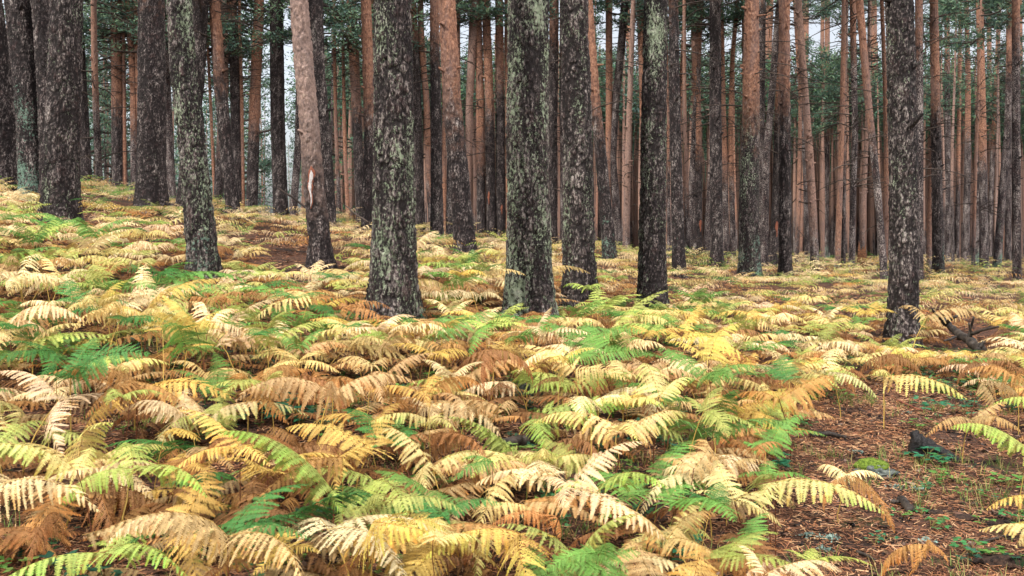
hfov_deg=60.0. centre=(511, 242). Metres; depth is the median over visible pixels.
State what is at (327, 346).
bracken fern
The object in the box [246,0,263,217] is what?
pine tree
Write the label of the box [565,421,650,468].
bracken fern
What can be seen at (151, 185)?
pine tree
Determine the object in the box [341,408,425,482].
bracken fern
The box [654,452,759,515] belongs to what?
bracken fern
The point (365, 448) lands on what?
bracken fern
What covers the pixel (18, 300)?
bracken fern
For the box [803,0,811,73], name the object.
pine tree
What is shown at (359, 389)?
bracken fern
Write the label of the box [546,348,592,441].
bracken fern
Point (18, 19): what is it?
pine tree
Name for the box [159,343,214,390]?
bracken fern
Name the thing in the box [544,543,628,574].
bracken fern
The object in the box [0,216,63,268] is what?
bracken fern
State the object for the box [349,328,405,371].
bracken fern
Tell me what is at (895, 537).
bramble seedling
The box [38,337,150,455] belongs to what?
bracken fern
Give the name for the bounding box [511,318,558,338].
bracken fern
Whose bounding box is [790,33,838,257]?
pine tree
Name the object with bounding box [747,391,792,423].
bracken fern
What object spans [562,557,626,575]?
bracken fern
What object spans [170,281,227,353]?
bracken fern
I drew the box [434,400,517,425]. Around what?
bracken fern
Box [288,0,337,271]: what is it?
pine tree
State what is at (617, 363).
bracken fern
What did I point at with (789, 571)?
bracken fern
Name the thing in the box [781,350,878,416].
bracken fern
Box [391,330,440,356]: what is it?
bracken fern
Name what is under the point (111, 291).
bracken fern
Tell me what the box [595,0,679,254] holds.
pine tree
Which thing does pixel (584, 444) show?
bracken fern
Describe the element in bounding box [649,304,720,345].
bracken fern
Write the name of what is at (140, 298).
bracken fern
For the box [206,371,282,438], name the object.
bracken fern
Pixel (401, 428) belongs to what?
bracken fern
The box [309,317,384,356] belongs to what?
bracken fern
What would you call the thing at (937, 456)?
bramble seedling
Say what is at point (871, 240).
distant wood
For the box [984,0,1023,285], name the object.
pine tree
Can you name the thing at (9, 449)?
bracken fern
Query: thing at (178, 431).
bracken fern
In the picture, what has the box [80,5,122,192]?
pine tree
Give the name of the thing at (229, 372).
bracken fern
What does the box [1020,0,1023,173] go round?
pine tree
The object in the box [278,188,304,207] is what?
dead branch
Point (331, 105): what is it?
pine tree
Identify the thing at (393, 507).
bracken fern
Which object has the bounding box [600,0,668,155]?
pine tree
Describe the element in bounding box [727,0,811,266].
pine tree
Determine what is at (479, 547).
bracken fern
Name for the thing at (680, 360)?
bracken fern
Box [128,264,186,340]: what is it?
bracken fern
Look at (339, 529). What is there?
bracken fern
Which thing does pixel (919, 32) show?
pine tree
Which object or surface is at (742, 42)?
pine tree
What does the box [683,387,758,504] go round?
bracken fern
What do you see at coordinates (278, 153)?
pine tree
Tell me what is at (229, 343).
bracken fern
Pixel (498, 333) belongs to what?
bracken fern
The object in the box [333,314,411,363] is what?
bracken fern
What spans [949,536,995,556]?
bramble seedling
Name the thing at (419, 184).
pine tree
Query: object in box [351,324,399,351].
bracken fern
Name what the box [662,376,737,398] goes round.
bracken fern
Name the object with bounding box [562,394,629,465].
bracken fern
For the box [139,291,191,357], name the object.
bracken fern
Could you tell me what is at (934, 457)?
bramble seedling
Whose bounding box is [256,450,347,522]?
bracken fern
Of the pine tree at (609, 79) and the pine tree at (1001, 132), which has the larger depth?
the pine tree at (1001, 132)
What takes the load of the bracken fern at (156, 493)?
on the ground at (878, 414)
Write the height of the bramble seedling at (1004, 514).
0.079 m
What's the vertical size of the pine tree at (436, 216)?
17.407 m
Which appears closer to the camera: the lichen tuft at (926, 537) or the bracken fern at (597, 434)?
the lichen tuft at (926, 537)
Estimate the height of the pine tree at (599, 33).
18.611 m
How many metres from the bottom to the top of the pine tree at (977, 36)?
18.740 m
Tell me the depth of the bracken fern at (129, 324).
7.38 m
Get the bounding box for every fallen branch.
[489,434,537,451]
[500,406,539,411]
[856,550,875,560]
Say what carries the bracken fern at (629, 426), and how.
on the ground at (878, 414)
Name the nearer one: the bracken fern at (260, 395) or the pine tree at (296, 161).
the bracken fern at (260, 395)
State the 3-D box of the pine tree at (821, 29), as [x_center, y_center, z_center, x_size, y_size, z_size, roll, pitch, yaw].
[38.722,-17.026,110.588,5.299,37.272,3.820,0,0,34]
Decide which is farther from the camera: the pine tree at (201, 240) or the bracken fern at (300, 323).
the pine tree at (201, 240)
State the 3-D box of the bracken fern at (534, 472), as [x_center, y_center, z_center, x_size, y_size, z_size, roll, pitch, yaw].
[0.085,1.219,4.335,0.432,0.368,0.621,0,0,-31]
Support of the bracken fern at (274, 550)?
on the ground at (878, 414)
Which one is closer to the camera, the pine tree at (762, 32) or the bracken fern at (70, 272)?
the bracken fern at (70, 272)
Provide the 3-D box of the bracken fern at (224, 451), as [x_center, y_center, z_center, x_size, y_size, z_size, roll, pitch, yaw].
[-1.220,1.017,3.738,0.581,0.566,0.292,0,0,12]
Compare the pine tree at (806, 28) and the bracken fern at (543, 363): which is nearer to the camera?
the bracken fern at (543, 363)
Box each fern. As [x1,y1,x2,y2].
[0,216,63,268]
[0,238,19,245]
[0,251,46,266]
[0,255,27,298]
[0,269,88,323]
[0,274,87,306]
[0,299,34,312]
[0,300,31,306]
[0,307,66,340]
[0,329,26,350]
[0,332,109,369]
[0,341,67,449]
[0,370,152,472]
[0,400,29,435]
[0,413,10,518]
[0,420,60,461]
[0,422,171,506]
[0,443,96,562]
[0,474,99,521]
[0,491,80,563]
[0,512,70,574]
[1,328,81,368]
[2,299,110,380]
[5,254,64,330]
[5,273,74,326]
[6,304,84,393]
[7,257,66,328]
[8,312,72,359]
[8,323,83,387]
[10,528,186,575]
[18,375,86,403]
[19,306,109,355]
[20,337,120,365]
[25,273,89,306]
[33,460,163,525]
[35,276,103,306]
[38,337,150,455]
[39,430,87,480]
[49,366,189,443]
[55,280,133,357]
[60,443,207,544]
[61,371,112,402]
[61,372,170,422]
[64,478,161,562]
[65,288,150,345]
[65,290,140,338]
[68,294,134,350]
[68,329,161,384]
[70,260,126,292]
[71,274,158,340]
[73,301,144,377]
[79,352,171,390]
[81,376,230,435]
[85,452,230,527]
[86,297,156,351]
[93,391,159,451]
[95,280,148,357]
[96,511,304,575]
[101,315,168,393]
[101,439,205,470]
[102,308,159,379]
[107,515,184,575]
[118,263,195,312]
[119,295,151,313]
[122,388,196,465]
[125,484,310,575]
[126,283,190,337]
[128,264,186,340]
[135,262,249,299]
[139,279,213,312]
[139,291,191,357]
[142,318,235,346]
[142,387,242,453]
[143,312,217,399]
[149,279,222,370]
[151,465,253,575]
[152,297,226,401]
[152,391,307,456]
[154,428,201,489]
[159,322,221,391]
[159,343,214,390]
[165,470,241,514]
[168,295,219,366]
[168,329,229,369]
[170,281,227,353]
[171,410,269,540]
[174,360,252,406]
[176,351,249,415]
[176,492,372,554]
[179,459,231,478]
[187,472,237,510]
[192,302,254,382]
[198,288,254,322]
[198,326,227,359]
[198,433,293,498]
[205,329,297,369]
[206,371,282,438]
[209,492,299,532]
[215,332,297,367]
[216,531,319,575]
[218,337,275,352]
[218,430,349,545]
[220,452,336,501]
[226,368,314,431]
[228,294,324,367]
[229,299,281,354]
[231,463,332,503]
[236,377,341,440]
[251,444,358,504]
[253,291,311,350]
[253,347,338,423]
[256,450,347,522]
[258,341,348,397]
[260,365,356,412]
[261,358,301,420]
[269,318,343,358]
[270,376,371,415]
[273,434,375,470]
[280,371,372,423]
[286,403,399,489]
[286,514,433,575]
[289,372,346,442]
[289,466,409,533]
[294,319,369,376]
[299,302,362,318]
[308,408,375,469]
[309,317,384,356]
[309,321,418,375]
[315,316,347,338]
[316,373,417,450]
[317,485,476,560]
[324,527,467,575]
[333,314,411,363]
[333,512,499,575]
[339,300,388,323]
[340,335,421,378]
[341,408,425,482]
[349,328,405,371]
[350,491,461,570]
[350,509,445,575]
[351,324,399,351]
[361,352,436,427]
[365,319,456,357]
[365,385,412,433]
[369,369,453,429]
[369,412,457,476]
[375,471,459,544]
[379,320,451,395]
[381,428,485,518]
[381,531,477,575]
[383,413,425,451]
[388,343,472,411]
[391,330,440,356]
[393,316,455,337]
[397,397,500,437]
[400,430,486,468]
[405,329,488,362]
[406,491,502,557]
[414,321,498,365]
[416,519,482,574]
[419,314,488,378]
[421,272,488,316]
[421,285,483,304]
[422,528,555,575]
[424,375,484,448]
[426,311,508,344]
[427,316,476,378]
[428,459,532,503]
[432,457,547,487]
[433,381,487,401]
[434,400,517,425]
[434,450,557,497]
[435,393,498,463]
[438,520,503,575]
[447,349,516,384]
[449,416,557,477]
[450,359,539,391]
[453,349,532,411]
[453,455,495,524]
[465,381,526,411]
[469,318,521,355]
[469,474,545,545]
[476,460,567,529]
[481,382,519,401]
[483,327,551,349]
[485,258,504,291]
[486,340,534,370]
[493,504,561,556]
[497,307,587,387]
[498,513,638,575]
[501,348,557,380]
[503,325,558,353]
[510,322,530,347]
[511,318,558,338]
[511,369,569,405]
[511,370,610,425]
[511,439,609,493]
[512,448,607,512]
[517,344,577,410]
[519,396,636,451]
[519,543,640,575]
[520,345,629,430]
[529,377,572,409]
[532,357,567,418]
[535,410,687,499]
[541,321,617,395]
[544,441,664,573]
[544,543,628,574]
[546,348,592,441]
[551,433,598,471]
[555,367,657,414]
[558,472,666,543]
[559,331,649,416]
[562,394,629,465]
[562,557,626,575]
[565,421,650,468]
[566,321,644,372]
[571,288,638,323]
[576,302,643,327]
[577,329,640,368]
[583,380,619,411]
[586,502,725,566]
[587,386,683,441]
[588,340,656,358]
[588,471,742,538]
[595,370,670,406]
[597,394,675,452]
[600,556,695,575]
[601,330,634,369]
[605,290,666,353]
[607,360,648,442]
[610,314,676,364]
[612,382,695,449]
[613,366,666,403]
[617,332,665,419]
[618,496,710,569]
[627,401,696,462]
[630,369,700,456]
[631,363,693,468]
[640,465,734,538]
[641,484,738,572]
[646,440,709,521]
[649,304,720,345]
[650,390,789,453]
[654,357,724,398]
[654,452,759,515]
[656,346,759,443]
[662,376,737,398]
[662,439,720,535]
[663,482,731,575]
[667,323,741,430]
[667,546,718,575]
[674,314,749,377]
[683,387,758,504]
[692,436,775,462]
[692,460,795,571]
[697,366,762,407]
[705,531,810,575]
[706,453,771,523]
[707,415,774,455]
[715,395,786,446]
[717,378,820,417]
[723,513,768,574]
[732,388,817,421]
[733,375,834,462]
[737,545,839,575]
[739,415,806,462]
[746,473,848,545]
[746,562,805,575]
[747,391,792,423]
[753,355,801,436]
[755,477,883,563]
[759,385,828,429]
[771,369,836,408]
[778,351,848,407]
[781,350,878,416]
[782,373,838,437]
[787,365,858,400]
[787,548,872,574]
[790,408,813,422]
[822,475,894,532]
[872,369,967,428]
[882,539,948,575]
[898,305,984,349]
[926,401,1019,461]
[951,423,1023,513]
[964,366,1023,434]
[969,380,1022,431]
[984,360,1023,376]
[1005,356,1023,367]
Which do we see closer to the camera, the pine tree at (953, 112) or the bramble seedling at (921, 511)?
the bramble seedling at (921, 511)
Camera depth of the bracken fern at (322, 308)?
7.92 m
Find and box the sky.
[2,0,1023,218]
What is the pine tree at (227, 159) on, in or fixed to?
on the ground at (878, 414)
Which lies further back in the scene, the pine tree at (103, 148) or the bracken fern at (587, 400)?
the pine tree at (103, 148)
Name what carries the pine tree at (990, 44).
on the ground at (878, 414)
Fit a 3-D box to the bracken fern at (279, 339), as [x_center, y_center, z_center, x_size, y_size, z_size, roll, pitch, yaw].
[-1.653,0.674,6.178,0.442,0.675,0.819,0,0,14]
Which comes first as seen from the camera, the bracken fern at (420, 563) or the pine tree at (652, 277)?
the bracken fern at (420, 563)
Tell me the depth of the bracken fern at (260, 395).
5.11 m
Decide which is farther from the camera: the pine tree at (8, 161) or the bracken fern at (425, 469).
the pine tree at (8, 161)
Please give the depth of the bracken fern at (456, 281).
8.41 m
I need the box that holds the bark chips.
[0,270,1023,575]
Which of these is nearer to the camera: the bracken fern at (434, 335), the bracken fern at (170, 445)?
the bracken fern at (170, 445)
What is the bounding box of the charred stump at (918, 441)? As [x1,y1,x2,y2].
[908,430,960,460]
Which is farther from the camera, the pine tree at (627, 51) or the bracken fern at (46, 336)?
the pine tree at (627, 51)
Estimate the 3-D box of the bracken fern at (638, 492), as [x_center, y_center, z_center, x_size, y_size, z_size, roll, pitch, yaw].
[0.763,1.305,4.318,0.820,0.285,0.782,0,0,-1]
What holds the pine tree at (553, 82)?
on the ground at (878, 414)
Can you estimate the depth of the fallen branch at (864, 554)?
4.28 m
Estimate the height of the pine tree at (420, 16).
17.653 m
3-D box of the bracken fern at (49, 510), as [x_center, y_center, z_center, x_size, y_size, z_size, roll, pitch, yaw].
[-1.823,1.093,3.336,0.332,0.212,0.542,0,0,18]
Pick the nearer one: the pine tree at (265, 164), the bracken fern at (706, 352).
the bracken fern at (706, 352)
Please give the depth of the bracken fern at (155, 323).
5.86 m
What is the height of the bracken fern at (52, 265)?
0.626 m
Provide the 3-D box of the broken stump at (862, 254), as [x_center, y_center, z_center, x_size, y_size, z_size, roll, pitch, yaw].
[12.790,0.570,32.412,0.414,1.320,0.409,0,0,0]
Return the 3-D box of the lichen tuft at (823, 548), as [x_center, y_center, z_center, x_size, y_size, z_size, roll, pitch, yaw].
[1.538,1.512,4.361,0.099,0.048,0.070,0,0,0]
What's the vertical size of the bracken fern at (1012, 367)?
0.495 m
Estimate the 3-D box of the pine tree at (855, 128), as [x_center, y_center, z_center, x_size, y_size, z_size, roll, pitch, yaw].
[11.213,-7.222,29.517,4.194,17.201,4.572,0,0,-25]
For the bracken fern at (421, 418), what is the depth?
4.58 m
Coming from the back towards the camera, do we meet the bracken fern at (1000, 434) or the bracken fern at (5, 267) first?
the bracken fern at (5, 267)
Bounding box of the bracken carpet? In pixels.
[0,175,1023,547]
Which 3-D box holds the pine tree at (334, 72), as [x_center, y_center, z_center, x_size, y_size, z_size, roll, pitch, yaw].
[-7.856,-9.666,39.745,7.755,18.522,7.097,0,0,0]
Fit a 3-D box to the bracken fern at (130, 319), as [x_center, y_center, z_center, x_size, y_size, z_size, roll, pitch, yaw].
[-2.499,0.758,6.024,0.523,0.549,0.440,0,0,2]
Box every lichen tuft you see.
[795,531,821,538]
[816,544,831,551]
[818,533,837,542]
[885,483,903,489]
[918,536,937,543]
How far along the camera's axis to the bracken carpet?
9.89 m
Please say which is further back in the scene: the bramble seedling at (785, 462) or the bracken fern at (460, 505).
the bramble seedling at (785, 462)
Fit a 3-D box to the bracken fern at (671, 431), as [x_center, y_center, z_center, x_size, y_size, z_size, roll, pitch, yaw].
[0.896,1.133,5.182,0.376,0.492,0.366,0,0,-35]
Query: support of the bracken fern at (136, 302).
on the ground at (878, 414)
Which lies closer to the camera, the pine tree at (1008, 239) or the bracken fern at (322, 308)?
the bracken fern at (322, 308)
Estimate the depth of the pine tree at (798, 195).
35.58 m
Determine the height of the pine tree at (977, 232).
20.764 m
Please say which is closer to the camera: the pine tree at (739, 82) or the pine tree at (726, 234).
the pine tree at (726, 234)
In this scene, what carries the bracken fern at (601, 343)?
on the ground at (878, 414)
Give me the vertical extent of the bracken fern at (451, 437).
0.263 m
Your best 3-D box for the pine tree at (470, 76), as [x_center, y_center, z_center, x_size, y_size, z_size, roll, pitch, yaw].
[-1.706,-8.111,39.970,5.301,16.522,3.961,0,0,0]
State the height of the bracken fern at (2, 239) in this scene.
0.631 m
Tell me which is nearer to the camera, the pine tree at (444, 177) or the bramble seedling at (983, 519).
the bramble seedling at (983, 519)
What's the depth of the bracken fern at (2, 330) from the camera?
6.02 m
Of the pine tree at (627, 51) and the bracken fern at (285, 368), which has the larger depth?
the pine tree at (627, 51)
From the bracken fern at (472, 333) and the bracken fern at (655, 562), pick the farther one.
the bracken fern at (472, 333)
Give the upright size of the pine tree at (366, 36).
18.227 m
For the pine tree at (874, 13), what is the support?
on the ground at (878, 414)
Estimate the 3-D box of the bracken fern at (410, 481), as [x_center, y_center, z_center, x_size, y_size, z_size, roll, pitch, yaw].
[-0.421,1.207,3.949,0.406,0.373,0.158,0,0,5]
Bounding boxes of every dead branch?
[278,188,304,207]
[345,205,368,222]
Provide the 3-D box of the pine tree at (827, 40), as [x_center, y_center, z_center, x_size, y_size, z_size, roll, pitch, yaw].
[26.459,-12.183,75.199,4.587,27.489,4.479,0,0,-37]
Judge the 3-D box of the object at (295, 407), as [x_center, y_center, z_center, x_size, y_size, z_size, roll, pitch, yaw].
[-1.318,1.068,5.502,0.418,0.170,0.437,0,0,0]
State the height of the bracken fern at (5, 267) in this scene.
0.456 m
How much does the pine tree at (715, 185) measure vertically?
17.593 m
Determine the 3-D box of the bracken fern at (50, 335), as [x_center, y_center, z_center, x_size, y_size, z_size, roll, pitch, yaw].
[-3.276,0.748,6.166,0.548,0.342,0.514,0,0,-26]
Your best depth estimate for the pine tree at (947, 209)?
62.36 m
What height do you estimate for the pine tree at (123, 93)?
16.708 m
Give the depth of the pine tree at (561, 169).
39.87 m
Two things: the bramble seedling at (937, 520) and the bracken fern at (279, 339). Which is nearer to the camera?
the bramble seedling at (937, 520)
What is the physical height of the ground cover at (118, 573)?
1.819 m
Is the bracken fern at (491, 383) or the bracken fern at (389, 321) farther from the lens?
the bracken fern at (389, 321)
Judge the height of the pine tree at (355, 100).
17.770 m
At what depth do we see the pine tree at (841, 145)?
26.48 m
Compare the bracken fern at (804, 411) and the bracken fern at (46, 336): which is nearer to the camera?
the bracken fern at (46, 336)
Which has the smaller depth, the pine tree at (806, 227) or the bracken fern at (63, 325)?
the bracken fern at (63, 325)
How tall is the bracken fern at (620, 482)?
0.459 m
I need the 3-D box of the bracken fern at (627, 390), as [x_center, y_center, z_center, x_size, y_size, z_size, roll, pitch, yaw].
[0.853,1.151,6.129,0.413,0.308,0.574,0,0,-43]
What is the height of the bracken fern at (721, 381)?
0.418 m
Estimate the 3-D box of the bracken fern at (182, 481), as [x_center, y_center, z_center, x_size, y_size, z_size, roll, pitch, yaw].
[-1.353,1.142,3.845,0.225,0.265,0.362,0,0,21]
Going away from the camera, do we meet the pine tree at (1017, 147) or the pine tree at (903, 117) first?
the pine tree at (903, 117)
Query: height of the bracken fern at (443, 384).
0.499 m
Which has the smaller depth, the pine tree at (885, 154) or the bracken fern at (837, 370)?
the bracken fern at (837, 370)
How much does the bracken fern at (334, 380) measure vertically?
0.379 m
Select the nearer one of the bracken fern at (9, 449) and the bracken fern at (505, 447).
the bracken fern at (9, 449)
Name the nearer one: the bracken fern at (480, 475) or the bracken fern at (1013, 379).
the bracken fern at (480, 475)
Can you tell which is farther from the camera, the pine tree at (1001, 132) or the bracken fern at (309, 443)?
the pine tree at (1001, 132)
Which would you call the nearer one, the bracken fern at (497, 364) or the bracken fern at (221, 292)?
the bracken fern at (497, 364)
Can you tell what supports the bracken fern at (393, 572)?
on the ground at (878, 414)
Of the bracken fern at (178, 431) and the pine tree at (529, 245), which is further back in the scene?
the pine tree at (529, 245)
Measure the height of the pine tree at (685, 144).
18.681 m
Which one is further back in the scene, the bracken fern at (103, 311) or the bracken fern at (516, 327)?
the bracken fern at (516, 327)
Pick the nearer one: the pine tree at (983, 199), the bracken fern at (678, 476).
the bracken fern at (678, 476)
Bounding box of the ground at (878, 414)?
[0,192,1023,575]
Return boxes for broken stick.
[891,495,914,513]
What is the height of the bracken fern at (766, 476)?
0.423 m
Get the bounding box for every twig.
[896,399,926,411]
[983,534,1009,541]
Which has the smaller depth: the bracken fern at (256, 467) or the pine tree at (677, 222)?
the bracken fern at (256, 467)
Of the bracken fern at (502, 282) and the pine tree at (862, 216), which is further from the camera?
the pine tree at (862, 216)
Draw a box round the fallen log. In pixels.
[931,308,998,353]
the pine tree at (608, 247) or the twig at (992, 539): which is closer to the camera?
the twig at (992, 539)
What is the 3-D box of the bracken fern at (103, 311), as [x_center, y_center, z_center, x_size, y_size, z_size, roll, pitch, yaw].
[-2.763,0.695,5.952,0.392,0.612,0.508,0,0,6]
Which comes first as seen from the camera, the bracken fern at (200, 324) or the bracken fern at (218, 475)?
the bracken fern at (218, 475)
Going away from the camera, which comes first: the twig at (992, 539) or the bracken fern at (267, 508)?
the bracken fern at (267, 508)
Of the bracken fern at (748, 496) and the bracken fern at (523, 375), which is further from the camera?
the bracken fern at (523, 375)
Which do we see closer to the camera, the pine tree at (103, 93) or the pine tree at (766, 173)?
the pine tree at (766, 173)
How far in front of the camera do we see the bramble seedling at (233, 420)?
5.19 m
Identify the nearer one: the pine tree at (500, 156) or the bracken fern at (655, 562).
the bracken fern at (655, 562)
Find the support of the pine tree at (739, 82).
on the ground at (878, 414)
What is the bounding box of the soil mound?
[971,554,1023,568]
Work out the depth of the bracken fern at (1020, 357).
6.75 m
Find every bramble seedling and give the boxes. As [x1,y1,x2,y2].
[197,406,247,430]
[257,392,297,416]
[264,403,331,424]
[293,409,354,435]
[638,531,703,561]
[676,400,700,412]
[764,452,792,472]
[793,417,813,429]
[863,535,882,543]
[870,530,899,540]
[897,510,912,517]
[901,417,937,429]
[904,446,954,462]
[913,395,950,410]
[915,506,927,514]
[925,516,951,528]
[927,452,947,466]
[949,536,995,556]
[951,398,981,414]
[971,515,995,524]
[988,472,1023,487]
[997,508,1023,523]
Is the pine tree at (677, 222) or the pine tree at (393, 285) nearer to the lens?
the pine tree at (393, 285)
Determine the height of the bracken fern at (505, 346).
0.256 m
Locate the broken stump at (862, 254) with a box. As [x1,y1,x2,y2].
[856,243,867,273]
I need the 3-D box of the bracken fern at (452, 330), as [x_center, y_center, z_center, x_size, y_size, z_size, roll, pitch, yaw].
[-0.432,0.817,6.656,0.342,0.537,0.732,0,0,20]
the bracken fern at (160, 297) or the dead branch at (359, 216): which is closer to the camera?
the bracken fern at (160, 297)
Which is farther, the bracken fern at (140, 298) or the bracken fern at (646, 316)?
the bracken fern at (646, 316)
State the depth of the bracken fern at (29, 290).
7.98 m
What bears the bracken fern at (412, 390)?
on the ground at (878, 414)
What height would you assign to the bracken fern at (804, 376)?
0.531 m
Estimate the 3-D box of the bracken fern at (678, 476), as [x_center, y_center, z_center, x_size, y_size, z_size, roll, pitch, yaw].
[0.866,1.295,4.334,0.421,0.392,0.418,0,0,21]
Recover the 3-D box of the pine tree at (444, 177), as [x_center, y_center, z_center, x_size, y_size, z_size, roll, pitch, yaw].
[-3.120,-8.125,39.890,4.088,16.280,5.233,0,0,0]
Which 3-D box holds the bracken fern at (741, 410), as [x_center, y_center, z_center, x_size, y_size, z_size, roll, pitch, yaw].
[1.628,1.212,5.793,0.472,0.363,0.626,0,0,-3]
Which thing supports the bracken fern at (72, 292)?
on the ground at (878, 414)
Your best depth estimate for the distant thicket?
74.99 m
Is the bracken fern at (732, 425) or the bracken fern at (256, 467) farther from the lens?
the bracken fern at (732, 425)
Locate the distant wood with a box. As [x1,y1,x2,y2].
[269,36,1023,259]
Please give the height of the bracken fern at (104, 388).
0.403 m
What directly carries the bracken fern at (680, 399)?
on the ground at (878, 414)
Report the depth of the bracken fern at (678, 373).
5.50 m
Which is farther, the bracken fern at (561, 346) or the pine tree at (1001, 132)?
the pine tree at (1001, 132)
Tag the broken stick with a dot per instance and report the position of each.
(906, 505)
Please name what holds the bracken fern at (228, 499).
on the ground at (878, 414)
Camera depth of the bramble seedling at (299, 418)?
5.34 m
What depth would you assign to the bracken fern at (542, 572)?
3.14 m
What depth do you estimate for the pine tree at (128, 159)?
58.45 m
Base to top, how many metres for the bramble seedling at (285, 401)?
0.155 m
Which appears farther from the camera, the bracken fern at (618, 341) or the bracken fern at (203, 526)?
the bracken fern at (618, 341)
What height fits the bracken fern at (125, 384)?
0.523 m
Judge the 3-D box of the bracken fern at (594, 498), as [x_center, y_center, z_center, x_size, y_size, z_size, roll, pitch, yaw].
[0.364,1.144,3.649,0.454,0.599,0.430,0,0,-10]
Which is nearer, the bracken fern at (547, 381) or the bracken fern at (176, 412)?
the bracken fern at (176, 412)
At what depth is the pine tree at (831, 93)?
54.17 m
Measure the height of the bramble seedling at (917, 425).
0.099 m
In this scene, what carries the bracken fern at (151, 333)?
on the ground at (878, 414)
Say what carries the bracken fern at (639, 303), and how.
on the ground at (878, 414)
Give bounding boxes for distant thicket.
[5,1,362,227]
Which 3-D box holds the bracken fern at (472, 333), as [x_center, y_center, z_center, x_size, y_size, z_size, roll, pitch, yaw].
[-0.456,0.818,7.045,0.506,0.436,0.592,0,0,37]
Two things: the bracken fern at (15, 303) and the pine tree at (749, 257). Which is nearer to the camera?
the bracken fern at (15, 303)
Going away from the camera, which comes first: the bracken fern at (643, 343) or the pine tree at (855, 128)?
the bracken fern at (643, 343)
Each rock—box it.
[508,383,543,401]
[853,457,900,477]
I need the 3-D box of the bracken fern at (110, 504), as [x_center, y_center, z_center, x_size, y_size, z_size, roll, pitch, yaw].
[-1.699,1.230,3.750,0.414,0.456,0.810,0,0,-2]
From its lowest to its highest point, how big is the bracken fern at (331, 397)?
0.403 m
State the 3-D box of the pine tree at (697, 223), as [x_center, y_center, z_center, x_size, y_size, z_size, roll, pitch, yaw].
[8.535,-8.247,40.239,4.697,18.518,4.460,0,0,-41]
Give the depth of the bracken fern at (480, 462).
4.17 m
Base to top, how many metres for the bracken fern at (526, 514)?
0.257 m
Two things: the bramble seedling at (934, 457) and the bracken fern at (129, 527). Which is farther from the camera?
the bramble seedling at (934, 457)
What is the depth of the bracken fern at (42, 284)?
7.42 m
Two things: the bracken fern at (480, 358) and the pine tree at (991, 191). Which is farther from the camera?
the pine tree at (991, 191)
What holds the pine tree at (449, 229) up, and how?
on the ground at (878, 414)
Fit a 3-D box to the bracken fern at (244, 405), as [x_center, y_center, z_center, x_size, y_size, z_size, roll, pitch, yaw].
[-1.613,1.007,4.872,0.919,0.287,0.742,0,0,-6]
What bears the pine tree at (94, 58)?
on the ground at (878, 414)
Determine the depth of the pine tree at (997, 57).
52.52 m
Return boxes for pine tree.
[0,0,17,192]
[4,0,39,203]
[30,0,49,201]
[33,0,84,230]
[80,0,137,196]
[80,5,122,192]
[82,0,137,199]
[82,0,208,205]
[83,0,169,200]
[83,0,176,195]
[83,0,209,199]
[83,5,129,196]
[85,0,129,199]
[85,0,137,111]
[110,0,291,211]
[122,0,290,220]
[131,0,211,215]
[165,0,288,212]
[165,0,289,194]
[165,0,295,210]
[166,0,225,286]
[203,0,294,214]
[205,0,292,211]
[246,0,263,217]
[269,0,288,221]
[272,0,429,125]
[275,0,418,226]
[279,0,429,227]
[284,0,426,228]
[285,0,363,205]
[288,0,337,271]
[289,91,300,222]
[308,0,337,234]
[356,0,430,234]
[358,0,440,235]
[360,0,427,324]
[366,0,487,243]
[412,0,440,234]
[413,0,505,241]
[417,0,484,231]
[423,0,496,142]
[423,0,506,199]
[438,0,479,262]
[456,0,507,241]
[458,0,505,241]
[459,0,507,238]
[468,0,550,238]
[500,0,558,323]
[547,0,605,247]
[548,0,638,265]
[550,0,596,241]
[558,0,602,312]
[592,0,624,247]
[592,0,642,194]
[592,48,632,142]
[593,0,680,253]
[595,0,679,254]
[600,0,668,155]
[600,0,733,277]
[610,0,723,258]
[614,5,633,170]
[635,0,669,308]
[666,0,733,262]
[667,0,741,261]
[667,0,742,253]
[667,0,742,269]
[668,0,736,259]
[668,3,729,240]
[679,0,770,262]
[690,0,821,285]
[691,0,772,263]
[703,0,776,173]
[724,7,767,256]
[725,0,853,281]
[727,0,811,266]
[728,0,815,254]
[740,0,825,270]
[740,0,840,273]
[765,0,775,59]
[771,0,837,269]
[772,0,841,262]
[776,0,887,279]
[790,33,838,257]
[791,0,849,257]
[793,0,888,285]
[794,0,887,276]
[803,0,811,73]
[804,0,832,58]
[805,0,886,272]
[811,0,881,256]
[825,0,925,249]
[829,0,928,265]
[834,0,877,256]
[861,0,879,171]
[871,0,984,286]
[880,0,924,349]
[914,0,964,278]
[914,0,971,261]
[914,0,1004,266]
[914,3,985,273]
[923,0,972,259]
[924,0,1023,271]
[925,0,974,261]
[925,0,1005,264]
[929,0,1011,269]
[949,4,1023,240]
[961,0,988,261]
[965,0,1023,268]
[970,0,1022,260]
[974,41,1023,260]
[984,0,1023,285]
[985,4,994,75]
[988,2,1023,261]
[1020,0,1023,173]
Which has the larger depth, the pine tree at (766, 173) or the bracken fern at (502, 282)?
the pine tree at (766, 173)
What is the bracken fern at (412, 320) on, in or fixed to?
on the ground at (878, 414)
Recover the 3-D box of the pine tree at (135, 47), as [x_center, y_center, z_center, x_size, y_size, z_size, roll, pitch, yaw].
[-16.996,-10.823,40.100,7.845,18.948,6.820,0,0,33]
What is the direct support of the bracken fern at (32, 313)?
on the ground at (878, 414)
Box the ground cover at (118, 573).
[0,235,1023,575]
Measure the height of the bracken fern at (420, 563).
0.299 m

